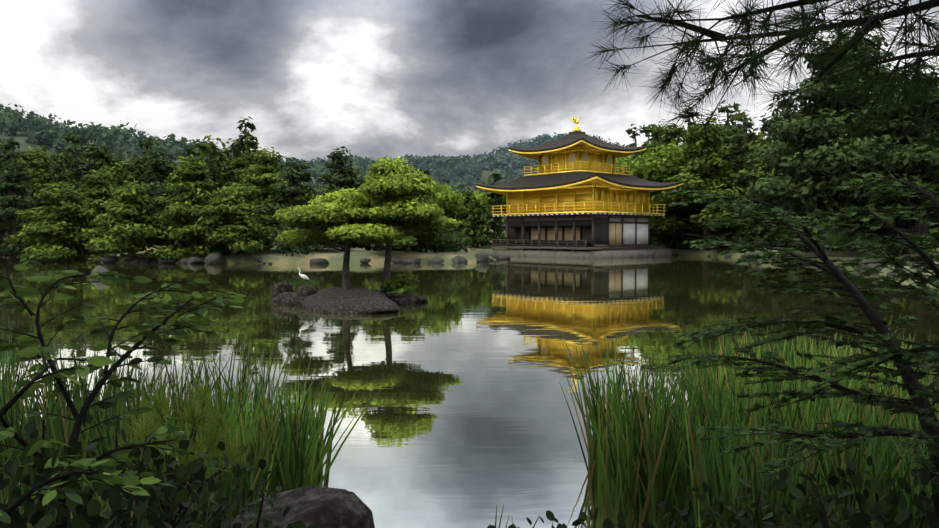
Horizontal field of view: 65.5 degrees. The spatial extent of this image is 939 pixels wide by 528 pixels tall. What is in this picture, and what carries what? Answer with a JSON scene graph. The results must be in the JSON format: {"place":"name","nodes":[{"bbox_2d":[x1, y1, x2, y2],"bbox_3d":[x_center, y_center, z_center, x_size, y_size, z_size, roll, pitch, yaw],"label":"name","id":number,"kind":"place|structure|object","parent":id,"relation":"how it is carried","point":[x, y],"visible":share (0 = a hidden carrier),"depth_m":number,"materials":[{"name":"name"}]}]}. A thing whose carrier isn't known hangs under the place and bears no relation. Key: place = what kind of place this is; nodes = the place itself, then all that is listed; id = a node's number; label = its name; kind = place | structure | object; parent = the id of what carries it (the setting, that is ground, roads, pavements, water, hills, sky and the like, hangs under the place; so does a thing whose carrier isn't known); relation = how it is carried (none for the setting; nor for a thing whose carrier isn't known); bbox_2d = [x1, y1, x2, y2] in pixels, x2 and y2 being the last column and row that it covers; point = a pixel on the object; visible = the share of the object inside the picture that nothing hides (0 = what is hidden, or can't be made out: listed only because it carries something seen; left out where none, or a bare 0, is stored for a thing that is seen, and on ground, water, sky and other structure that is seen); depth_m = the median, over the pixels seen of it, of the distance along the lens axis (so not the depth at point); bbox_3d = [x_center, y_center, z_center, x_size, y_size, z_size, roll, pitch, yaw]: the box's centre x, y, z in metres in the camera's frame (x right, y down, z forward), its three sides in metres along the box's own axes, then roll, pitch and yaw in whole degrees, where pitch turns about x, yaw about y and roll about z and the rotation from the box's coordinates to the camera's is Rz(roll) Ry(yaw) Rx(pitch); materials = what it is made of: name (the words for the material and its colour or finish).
{"place":"outdoors","nodes":[
{"label":"outdoors","id":0,"kind":"place"},
{"bbox_2d":[0,252,938,527],"bbox_3d":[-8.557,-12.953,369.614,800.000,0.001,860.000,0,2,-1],"label":"pond water","id":1,"kind":"structure","parent":0,"point":[464,420],"depth_m":14.89,"materials":[{"name":"grey liquid"}]},
{"bbox_2d":[269,280,427,313],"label":"islet rocks","id":2,"kind":"object","parent":1,"relation":"in","point":[337,300],"visible":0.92,"depth_m":22.55,"materials":[{"name":"grey stone"}]},
{"bbox_2d":[296,268,308,284],"bbox_3d":[-5.530,0.441,24.149,0.475,0.637,0.130,0,2,-1],"label":"egret","id":3,"kind":"object","parent":2,"relation":"on","point":[303,276],"visible":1,"depth_m":24.12,"materials":[{"name":"white"}]},
{"bbox_2d":[273,156,461,295],"bbox_3d":[-3.291,-1.099,24.027,6.129,4.808,4.800,0,2,-1],"label":"islet pine","id":4,"kind":"object","parent":2,"relation":"on","point":[394,180],"depth_m":23.14,"materials":[{"name":"green plant"}]},
{"bbox_2d":[0,314,938,527],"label":"reeds","id":5,"kind":"object","parent":1,"relation":"in","point":[644,459],"visible":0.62,"depth_m":6.00,"materials":[{"name":"green plant"}]},
{"bbox_2d":[0,0,938,527],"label":"branches","id":6,"kind":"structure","parent":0,"point":[86,507],"depth_m":2.68,"materials":[{"name":"green plant"}]},
{"bbox_2d":[100,0,938,491],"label":"pine needles","id":7,"kind":"object","parent":6,"relation":"on","point":[808,34],"visible":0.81,"depth_m":2.65,"materials":[{"name":"green plant"}]},
{"bbox_2d":[0,129,938,277],"bbox_3d":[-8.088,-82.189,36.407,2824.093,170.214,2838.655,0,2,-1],"label":"ground","id":8,"kind":"structure","parent":0,"point":[333,256],"depth_m":58.73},
{"bbox_2d":[220,485,374,527],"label":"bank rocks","id":9,"kind":"object","parent":8,"relation":"on","point":[323,507],"visible":0.83,"depth_m":4.22,"materials":[{"name":"grey stone"}]},
{"bbox_2d":[0,103,634,228],"bbox_3d":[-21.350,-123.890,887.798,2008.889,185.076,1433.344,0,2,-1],"label":"forested hill","id":10,"kind":"structure","parent":8,"relation":"on","point":[44,130],"depth_m":531.13,"materials":[{"name":"green plant"}]},
{"bbox_2d":[4,248,895,278],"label":"shore rocks","id":11,"kind":"object","parent":8,"relation":"on","point":[214,258],"visible":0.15,"depth_m":55.72,"materials":[{"name":"stone"}]},
{"bbox_2d":[0,26,938,262],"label":"forest","id":12,"kind":"object","parent":8,"relation":"on","point":[774,172],"depth_m":60.35,"materials":[{"name":"green plant"}]},
{"bbox_2d":[476,126,682,258],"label":"golden pavilion","id":13,"kind":"structure","parent":8,"relation":"on","point":[576,195],"depth_m":71.61,"materials":[{"name":"gold metal"}]},
{"bbox_2d":[570,117,580,125],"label":"phoenix statue","id":14,"kind":"object","parent":13,"relation":"on","point":[573,119],"visible":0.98,"depth_m":74.57,"materials":[{"name":"gold metal"}]},
{"bbox_2d":[0,0,938,162],"label":"sky","id":15,"kind":"structure","parent":0,"point":[369,78],"materials":[{"name":"grey"}]}
]}

